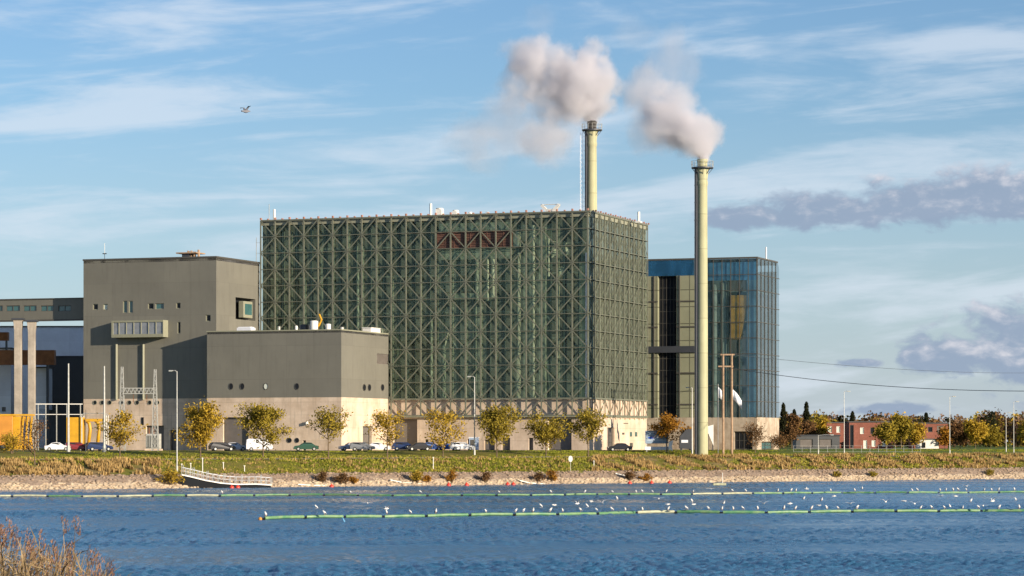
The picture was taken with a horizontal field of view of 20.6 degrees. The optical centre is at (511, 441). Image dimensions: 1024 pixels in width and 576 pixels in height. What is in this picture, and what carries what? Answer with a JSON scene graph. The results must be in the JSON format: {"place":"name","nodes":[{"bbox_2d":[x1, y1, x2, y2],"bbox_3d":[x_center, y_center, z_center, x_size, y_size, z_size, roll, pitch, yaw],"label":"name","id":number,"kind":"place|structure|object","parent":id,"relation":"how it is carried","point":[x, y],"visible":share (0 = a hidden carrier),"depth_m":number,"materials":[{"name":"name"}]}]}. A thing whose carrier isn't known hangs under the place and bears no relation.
{"place":"outdoors","nodes":[
{"label":"outdoors","id":0,"kind":"place"},
{"bbox_2d":[36,367,52,409],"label":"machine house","id":1,"kind":"structure","parent":0,"point":[41,386],"depth_m":556.00,"materials":[{"name":"metal"}]},
{"bbox_2d":[27,455,974,459],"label":"footpath","id":2,"kind":"structure","parent":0,"point":[403,457],"depth_m":457.22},
{"bbox_2d":[0,478,1023,575],"bbox_3d":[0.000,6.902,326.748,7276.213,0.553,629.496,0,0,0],"label":"water","id":3,"kind":"structure","parent":0,"point":[189,536],"depth_m":215.15,"materials":[{"name":"blue liquid"}]},
{"bbox_2d":[0,491,1023,496],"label":"floating boom","id":4,"kind":"object","parent":3,"relation":"on","point":[498,494],"visible":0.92,"depth_m":357.84,"materials":[{"name":"plastic"}]},
{"bbox_2d":[258,509,1023,519],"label":"floating boom","id":5,"kind":"object","parent":3,"relation":"on","point":[624,512],"visible":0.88,"depth_m":268.78,"materials":[{"name":"plastic"}]},
{"bbox_2d":[0,443,1023,489],"bbox_3d":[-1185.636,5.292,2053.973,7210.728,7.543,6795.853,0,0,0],"label":"ground","id":6,"kind":"structure","parent":0,"point":[466,453],"depth_m":464.70,"materials":[{"name":"green plant"}]},
{"bbox_2d":[0,348,13,447],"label":"stair tower","id":7,"kind":"structure","parent":6,"relation":"on","point":[6,389],"depth_m":560.00,"materials":[{"name":"metal"}]},
{"bbox_2d":[0,430,28,453],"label":"bush","id":8,"kind":"object","parent":6,"relation":"on","point":[8,439],"visible":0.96,"depth_m":432.40,"materials":[{"name":"yellow plant"}]},
{"bbox_2d":[0,414,34,450],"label":"yellow hopper","id":9,"kind":"object","parent":6,"relation":"on","point":[13,423],"visible":0.74,"depth_m":500.06,"materials":[{"name":"metal"}]},
{"bbox_2d":[11,318,24,449],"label":"bridge pylon","id":10,"kind":"object","parent":6,"relation":"on","point":[18,324],"visible":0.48,"depth_m":529.30,"materials":[{"name":"concrete"}]},
{"bbox_2d":[0,332,55,449],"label":"crane girder","id":11,"kind":"object","parent":6,"relation":"on","point":[47,358],"visible":0.86,"depth_m":552.00,"materials":[{"name":"brown metal"}]},
{"bbox_2d":[12,419,48,464],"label":"street tree","id":12,"kind":"object","parent":6,"relation":"on","point":[39,427],"visible":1,"depth_m":415.42,"materials":[{"name":"plant"}]},
{"bbox_2d":[25,320,38,449],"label":"bridge pylon","id":13,"kind":"object","parent":6,"relation":"on","point":[31,325],"visible":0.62,"depth_m":529.30,"materials":[{"name":"concrete"}]},
{"bbox_2d":[0,326,82,447],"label":"storage building","id":14,"kind":"structure","parent":6,"relation":"on","point":[64,340],"depth_m":590.00,"materials":[{"name":"metal"}]},
{"bbox_2d":[44,442,66,450],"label":"parked car","id":15,"kind":"object","parent":6,"relation":"on","point":[55,445],"visible":0.94,"depth_m":488.14,"materials":[{"name":"white paint"}]},
{"bbox_2d":[36,404,81,449],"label":"pipe rack","id":16,"kind":"object","parent":6,"relation":"on","point":[56,414],"visible":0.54,"depth_m":520.00,"materials":[{"name":"metal"}]},
{"bbox_2d":[49,356,83,444],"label":"service building","id":17,"kind":"structure","parent":6,"relation":"on","point":[60,384],"depth_m":565.00,"materials":[{"name":"metal"}]},
{"bbox_2d":[67,364,69,451],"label":"mast","id":18,"kind":"object","parent":6,"relation":"on","point":[68,430],"visible":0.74,"depth_m":448.38,"materials":[{"name":"metal"}]},
{"bbox_2d":[65,442,87,450],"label":"parked car","id":19,"kind":"object","parent":6,"relation":"on","point":[76,445],"visible":0.62,"depth_m":489.46,"materials":[{"name":"red paint"}]},
{"bbox_2d":[66,413,108,450],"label":"yellow feeder","id":20,"kind":"object","parent":6,"relation":"on","point":[77,429],"visible":0.61,"depth_m":495.00,"materials":[{"name":"metal"}]},
{"bbox_2d":[86,442,112,450],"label":"parked car","id":21,"kind":"object","parent":6,"relation":"on","point":[91,446],"visible":0.9,"depth_m":488.06,"materials":[{"name":"blue paint"}]},
{"bbox_2d":[102,366,105,451],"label":"mast","id":22,"kind":"object","parent":6,"relation":"on","point":[104,447],"visible":0.96,"depth_m":451.87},
{"bbox_2d":[94,409,148,456],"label":"street tree","id":23,"kind":"object","parent":6,"relation":"on","point":[120,434],"visible":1,"depth_m":433.59,"materials":[{"name":"yellow plant"}]},
{"bbox_2d":[118,367,158,450],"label":"switchyard gantry","id":24,"kind":"object","parent":6,"relation":"on","point":[146,393],"visible":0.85,"depth_m":495.73,"materials":[{"name":"grey metal"}]},
{"bbox_2d":[144,428,162,450],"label":"transformer","id":25,"kind":"object","parent":6,"relation":"on","point":[148,440],"visible":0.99,"depth_m":499.20,"materials":[{"name":"grey metal"}]},
{"bbox_2d":[153,467,184,484],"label":"bush","id":26,"kind":"object","parent":6,"relation":"on","point":[171,477],"visible":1,"depth_m":415.71,"materials":[{"name":"yellow plant"}]},
{"bbox_2d":[83,243,259,449],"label":"grey block","id":27,"kind":"structure","parent":6,"relation":"on","point":[143,318],"depth_m":526.98,"materials":[{"name":"concrete"}]},
{"bbox_2d":[0,297,82,321],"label":"conveyor bridge","id":28,"kind":"structure","parent":27,"relation":"attached to","point":[55,309],"depth_m":537.96,"materials":[{"name":"metal"}]},
{"bbox_2d":[111,320,167,337],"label":"bay window","id":29,"kind":"structure","parent":27,"relation":"in","point":[128,328],"depth_m":525.51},
{"bbox_2d":[147,426,163,449],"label":"rolling door","id":30,"kind":"structure","parent":27,"relation":"in","point":[161,428],"depth_m":526.66,"materials":[{"name":"metal"}]},
{"bbox_2d":[171,430,175,449],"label":"door","id":31,"kind":"structure","parent":27,"relation":"in","point":[173,442],"depth_m":525.76,"materials":[{"name":"metal"}]},
{"bbox_2d":[236,298,248,319],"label":"window","id":32,"kind":"structure","parent":27,"relation":"in","point":[237,299],"depth_m":534.57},
{"bbox_2d":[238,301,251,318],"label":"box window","id":33,"kind":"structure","parent":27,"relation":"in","point":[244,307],"depth_m":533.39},
{"bbox_2d":[169,370,177,471],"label":"street lamp","id":34,"kind":"object","parent":6,"relation":"on","point":[176,426],"visible":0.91,"depth_m":422.94,"materials":[{"name":"metal"}]},
{"bbox_2d":[169,399,227,457],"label":"street tree","id":35,"kind":"object","parent":6,"relation":"on","point":[202,425],"visible":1,"depth_m":440.44,"materials":[{"name":"yellow plant"}]},
{"bbox_2d":[181,465,271,487],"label":"gangway","id":36,"kind":"object","parent":6,"relation":"on","point":[191,481],"visible":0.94,"depth_m":418.80,"materials":[{"name":"white paint"}]},
{"bbox_2d":[0,450,461,451],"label":"car park","id":37,"kind":"structure","parent":6,"relation":"on","point":[320,450],"depth_m":499.39,"materials":[{"name":"asphalt"}]},
{"bbox_2d":[208,442,235,450],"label":"parked car","id":38,"kind":"object","parent":37,"relation":"on","point":[213,446],"visible":0.98,"depth_m":489.45,"materials":[{"name":"black paint"}]},
{"bbox_2d":[224,442,245,450],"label":"parked car","id":39,"kind":"object","parent":37,"relation":"on","point":[239,446],"visible":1,"depth_m":490.94,"materials":[{"name":"blue paint"}]},
{"bbox_2d":[246,439,272,450],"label":"van","id":40,"kind":"object","parent":37,"relation":"on","point":[252,445],"visible":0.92,"depth_m":488.08,"materials":[{"name":"white paint"}]},
{"bbox_2d":[293,442,318,450],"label":"parked car","id":41,"kind":"object","parent":37,"relation":"on","point":[308,445],"visible":0.98,"depth_m":497.50,"materials":[{"name":"green paint"}]},
{"bbox_2d":[349,442,374,450],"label":"parked car","id":42,"kind":"object","parent":37,"relation":"on","point":[353,446],"visible":1,"depth_m":496.15,"materials":[{"name":"grey paint"}]},
{"bbox_2d":[368,442,390,450],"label":"parked car","id":43,"kind":"object","parent":37,"relation":"on","point":[378,445],"visible":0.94,"depth_m":497.53,"materials":[{"name":"white paint"}]},
{"bbox_2d":[391,442,414,449],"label":"parked car","id":44,"kind":"object","parent":37,"relation":"on","point":[399,445],"visible":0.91,"depth_m":498.66,"materials":[{"name":"blue paint"}]},
{"bbox_2d":[405,442,431,450],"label":"parked car","id":45,"kind":"object","parent":37,"relation":"on","point":[419,445],"visible":0.94,"depth_m":496.28,"materials":[{"name":"black paint"}]},
{"bbox_2d":[469,437,478,449],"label":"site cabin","id":46,"kind":"object","parent":37,"relation":"on","point":[471,440],"visible":0.64,"depth_m":505.00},
{"bbox_2d":[230,402,293,456],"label":"street tree","id":47,"kind":"object","parent":6,"relation":"on","point":[259,417],"visible":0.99,"depth_m":448.64,"materials":[{"name":"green plant"}]},
{"bbox_2d":[206,314,388,449],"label":"grey block","id":48,"kind":"structure","parent":6,"relation":"on","point":[302,374],"depth_m":514.29,"materials":[{"name":"concrete"}]},
{"bbox_2d":[224,417,247,449],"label":"rolling door","id":49,"kind":"structure","parent":48,"relation":"in","point":[231,430],"depth_m":516.85,"materials":[{"name":"metal"}]},
{"bbox_2d":[363,426,368,449],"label":"door","id":50,"kind":"structure","parent":48,"relation":"in","point":[365,436],"depth_m":521.16,"materials":[{"name":"metal"}]},
{"bbox_2d":[314,471,328,482],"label":"bush","id":51,"kind":"object","parent":6,"relation":"on","point":[321,477],"visible":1,"depth_m":431.74,"materials":[{"name":"brown plant"}]},
{"bbox_2d":[306,404,352,457],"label":"street tree","id":52,"kind":"object","parent":6,"relation":"on","point":[326,421],"visible":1,"depth_m":454.42,"materials":[{"name":"yellow plant"}]},
{"bbox_2d":[332,472,349,483],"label":"bush","id":53,"kind":"object","parent":6,"relation":"on","point":[341,478],"visible":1,"depth_m":433.20,"materials":[{"name":"brown plant"}]},
{"bbox_2d":[0,454,747,474],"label":"dry grass","id":54,"kind":"structure","parent":6,"relation":"on","point":[371,469],"depth_m":451.79,"materials":[{"name":"plant"}]},
{"bbox_2d":[362,407,407,457],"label":"street tree","id":55,"kind":"object","parent":6,"relation":"on","point":[386,424],"visible":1,"depth_m":460.40,"materials":[{"name":"yellow plant"}]},
{"bbox_2d":[409,469,423,482],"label":"bush","id":56,"kind":"object","parent":6,"relation":"on","point":[416,476],"visible":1,"depth_m":441.73,"materials":[{"name":"yellow plant"}]},
{"bbox_2d":[420,407,468,456],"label":"street tree","id":57,"kind":"object","parent":6,"relation":"on","point":[447,418],"visible":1,"depth_m":468.16,"materials":[{"name":"yellow plant"}]},
{"bbox_2d":[444,468,457,482],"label":"bush","id":58,"kind":"object","parent":6,"relation":"on","point":[451,476],"visible":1,"depth_m":445.96,"materials":[{"name":"orange plant"}]},
{"bbox_2d":[256,203,649,449],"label":"boiler hall","id":59,"kind":"structure","parent":6,"relation":"on","point":[526,313],"depth_m":528.07,"materials":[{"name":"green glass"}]},
{"bbox_2d":[394,419,416,449],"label":"rolling door","id":60,"kind":"structure","parent":59,"relation":"in","point":[410,430],"depth_m":530.15,"materials":[{"name":"metal"}]},
{"bbox_2d":[549,419,571,449],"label":"rolling door","id":61,"kind":"structure","parent":59,"relation":"in","point":[567,444],"depth_m":519.51,"materials":[{"name":"metal"}]},
{"bbox_2d":[580,120,601,210],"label":"chimney","id":62,"kind":"object","parent":59,"relation":"on","point":[591,131],"visible":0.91,"depth_m":544.24,"materials":[{"name":"metal"}]},
{"bbox_2d":[607,427,612,446],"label":"door","id":63,"kind":"structure","parent":59,"relation":"in","point":[609,430],"depth_m":530.15,"materials":[{"name":"metal"}]},
{"bbox_2d":[449,442,473,449],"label":"parked car","id":64,"kind":"object","parent":6,"relation":"on","point":[459,445],"visible":0.9,"depth_m":496.15,"materials":[{"name":"white paint"}]},
{"bbox_2d":[467,376,475,454],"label":"street lamp","id":65,"kind":"object","parent":6,"relation":"on","point":[474,415],"visible":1,"depth_m":474.91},
{"bbox_2d":[475,401,523,456],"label":"street tree","id":66,"kind":"object","parent":6,"relation":"on","point":[495,423],"visible":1,"depth_m":473.37,"materials":[{"name":"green plant"}]},
{"bbox_2d":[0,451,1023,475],"bbox_3d":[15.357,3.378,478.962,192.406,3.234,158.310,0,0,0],"label":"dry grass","id":67,"kind":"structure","parent":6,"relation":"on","point":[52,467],"depth_m":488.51,"materials":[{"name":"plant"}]},
{"bbox_2d":[0,453,1023,473],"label":"green grass","id":68,"kind":"structure","parent":6,"relation":"on","point":[538,458],"depth_m":461.15,"materials":[{"name":"plant"}]},
{"bbox_2d":[0,473,1023,489],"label":"shore stones","id":69,"kind":"object","parent":6,"relation":"on","point":[695,479],"visible":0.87,"depth_m":458.90,"materials":[{"name":"stone"}]},
{"bbox_2d":[0,467,1023,483],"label":"bank stones","id":70,"kind":"object","parent":6,"relation":"on","point":[505,472],"visible":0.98,"depth_m":455.92,"materials":[{"name":"stone"}]},
{"bbox_2d":[2,449,1023,458],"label":"green grass","id":71,"kind":"structure","parent":6,"relation":"on","point":[553,452],"depth_m":496.42,"materials":[{"name":"plant"}]},
{"bbox_2d":[522,409,571,455],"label":"street tree","id":72,"kind":"object","parent":6,"relation":"on","point":[546,432],"visible":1,"depth_m":481.00,"materials":[{"name":"yellow plant"}]},
{"bbox_2d":[545,469,558,480],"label":"bush","id":73,"kind":"object","parent":6,"relation":"on","point":[552,477],"visible":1,"depth_m":457.90,"materials":[{"name":"orange plant"}]},
{"bbox_2d":[564,404,609,455],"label":"street tree","id":74,"kind":"object","parent":6,"relation":"on","point":[591,423],"visible":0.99,"depth_m":486.51,"materials":[{"name":"yellow plant"}]},
{"bbox_2d":[607,443,632,450],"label":"parked car","id":75,"kind":"object","parent":6,"relation":"on","point":[621,446],"visible":1,"depth_m":511.20,"materials":[{"name":"black paint"}]},
{"bbox_2d":[622,470,636,480],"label":"bush","id":76,"kind":"object","parent":6,"relation":"on","point":[629,476],"visible":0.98,"depth_m":467.31,"materials":[{"name":"brown plant"}]},
{"bbox_2d":[645,431,668,451],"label":"billboard","id":77,"kind":"object","parent":6,"relation":"on","point":[649,439],"visible":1,"depth_m":512.40},
{"bbox_2d":[647,411,691,450],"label":"street tree","id":78,"kind":"object","parent":6,"relation":"on","point":[668,424],"visible":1,"depth_m":511.05,"materials":[{"name":"orange plant"}]},
{"bbox_2d":[679,429,691,449],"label":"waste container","id":79,"kind":"object","parent":6,"relation":"on","point":[685,439],"visible":0.98,"depth_m":508.00,"materials":[{"name":"metal"}]},
{"bbox_2d":[691,159,713,454],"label":"chimney","id":80,"kind":"object","parent":6,"relation":"on","point":[702,168],"visible":0.95,"depth_m":501.48,"materials":[{"name":"metal"}]},
{"bbox_2d":[708,425,713,449],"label":"fuel silo","id":81,"kind":"object","parent":6,"relation":"on","point":[711,432],"visible":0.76,"depth_m":512.00,"materials":[{"name":"white paint"}]},
{"bbox_2d":[647,247,779,449],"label":"glass block","id":82,"kind":"structure","parent":6,"relation":"on","point":[742,306],"depth_m":565.40,"materials":[{"name":"glass"}]},
{"bbox_2d":[735,431,752,449],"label":"rolling door","id":83,"kind":"structure","parent":82,"relation":"in","point":[741,440],"depth_m":561.59,"materials":[{"name":"metal"}]},
{"bbox_2d":[718,354,734,453],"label":"power pole","id":84,"kind":"object","parent":6,"relation":"on","point":[731,366],"visible":0.96,"depth_m":512.83,"materials":[{"name":"brown wood"}]},
{"bbox_2d":[732,368,997,390],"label":"overhead cable","id":85,"kind":"object","parent":84,"relation":"attached to","point":[874,385],"visible":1,"depth_m":475.89,"materials":[{"name":"metal"}]},
{"bbox_2d":[743,421,767,453],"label":"street tree","id":86,"kind":"object","parent":6,"relation":"on","point":[756,434],"visible":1,"depth_m":518.77,"materials":[{"name":"brown plant"}]},
{"bbox_2d":[767,431,791,450],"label":"street tree","id":87,"kind":"object","parent":6,"relation":"on","point":[780,440],"visible":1,"depth_m":527.91,"materials":[{"name":"brown plant"}]},
{"bbox_2d":[779,402,788,447],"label":"spruce","id":88,"kind":"object","parent":6,"relation":"on","point":[783,412],"visible":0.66,"depth_m":699.51,"materials":[{"name":"green plant"}]},
{"bbox_2d":[779,413,805,448],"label":"autumn tree","id":89,"kind":"object","parent":6,"relation":"on","point":[791,430],"visible":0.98,"depth_m":639.08,"materials":[{"name":"brown plant"}]},
{"bbox_2d":[802,401,810,422],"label":"spruce","id":90,"kind":"object","parent":6,"relation":"on","point":[807,415],"visible":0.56,"depth_m":719.56,"materials":[{"name":"green plant"}]},
{"bbox_2d":[797,419,820,434],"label":"autumn tree","id":91,"kind":"object","parent":6,"relation":"on","point":[809,427],"visible":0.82,"depth_m":659.00,"materials":[{"name":"brown plant"}]},
{"bbox_2d":[793,435,840,448],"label":"black shed","id":92,"kind":"structure","parent":6,"relation":"on","point":[813,441],"depth_m":640.00,"materials":[{"name":"metal"}]},
{"bbox_2d":[800,439,812,446],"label":"garage door","id":93,"kind":"structure","parent":92,"relation":"in","point":[803,442],"depth_m":640.26,"materials":[{"name":"metal"}]},
{"bbox_2d":[819,439,831,446],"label":"garage door","id":94,"kind":"structure","parent":92,"relation":"in","point":[822,442],"depth_m":640.26,"materials":[{"name":"metal"}]},
{"bbox_2d":[816,416,830,434],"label":"autumn tree","id":95,"kind":"object","parent":6,"relation":"on","point":[822,426],"visible":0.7,"depth_m":664.15,"materials":[{"name":"yellow plant"}]},
{"bbox_2d":[869,420,899,448],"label":"autumn tree","id":96,"kind":"object","parent":6,"relation":"on","point":[885,432],"visible":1,"depth_m":598.72,"materials":[{"name":"yellow plant"}]},
{"bbox_2d":[777,407,1023,446],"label":"wood","id":97,"kind":"object","parent":6,"relation":"on","point":[1005,424],"visible":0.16,"depth_m":786.20,"materials":[{"name":"green plant"}]},
{"bbox_2d":[889,411,915,448],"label":"autumn tree","id":98,"kind":"object","parent":6,"relation":"on","point":[904,425],"visible":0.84,"depth_m":608.86,"materials":[{"name":"yellow plant"}]},
{"bbox_2d":[909,420,927,448],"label":"autumn tree","id":99,"kind":"object","parent":6,"relation":"on","point":[916,437],"visible":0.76,"depth_m":618.63,"materials":[{"name":"yellow plant"}]},
{"bbox_2d":[934,425,953,448],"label":"autumn tree","id":100,"kind":"object","parent":6,"relation":"on","point":[943,440],"visible":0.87,"depth_m":639.21,"materials":[{"name":"brown plant"}]},
{"bbox_2d":[947,421,967,446],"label":"autumn tree","id":101,"kind":"object","parent":6,"relation":"on","point":[957,434],"visible":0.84,"depth_m":629.19,"materials":[{"name":"brown plant"}]},
{"bbox_2d":[962,418,990,448],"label":"autumn tree","id":102,"kind":"object","parent":6,"relation":"on","point":[975,430],"visible":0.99,"depth_m":618.70,"materials":[{"name":"yellow plant"}]},
{"bbox_2d":[980,424,1006,448],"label":"autumn tree","id":103,"kind":"object","parent":6,"relation":"on","point":[994,436],"visible":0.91,"depth_m":624.05,"materials":[{"name":"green plant"}]},
{"bbox_2d":[0,0,1023,442],"label":"sky","id":104,"kind":"structure","parent":0,"point":[874,149],"materials":[{"name":"blue"}]},
{"bbox_2d":[733,390,741,408],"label":"flag","id":105,"kind":"object","parent":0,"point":[737,399],"visible":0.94,"depth_m":516.08,"materials":[{"name":"white fabric"}]},
{"bbox_2d":[819,422,844,447],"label":"brick house","id":106,"kind":"structure","parent":0,"point":[837,428],"depth_m":668.00,"materials":[{"name":"red brick"}]},
{"bbox_2d":[844,421,892,448],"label":"brick house","id":107,"kind":"structure","parent":0,"point":[858,434],"depth_m":650.00,"materials":[{"name":"red brick"}]},
{"bbox_2d":[850,425,853,447],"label":"window","id":108,"kind":"structure","parent":107,"relation":"in","point":[851,426],"depth_m":650.18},
{"bbox_2d":[916,439,938,448],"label":"van","id":109,"kind":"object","parent":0,"point":[929,443],"depth_m":640.00,"materials":[{"name":"white paint"}]},
{"bbox_2d":[908,423,948,447],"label":"brick house","id":110,"kind":"structure","parent":0,"point":[931,429],"depth_m":655.00,"materials":[{"name":"brick"}]},
{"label":"near bank","id":111,"kind":"structure","parent":0,"visible":0},
{"bbox_2d":[0,516,133,575],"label":"reeds","id":112,"kind":"object","parent":111,"relation":"on","point":[24,568],"visible":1,"depth_m":37.08,"materials":[{"name":"plant"}]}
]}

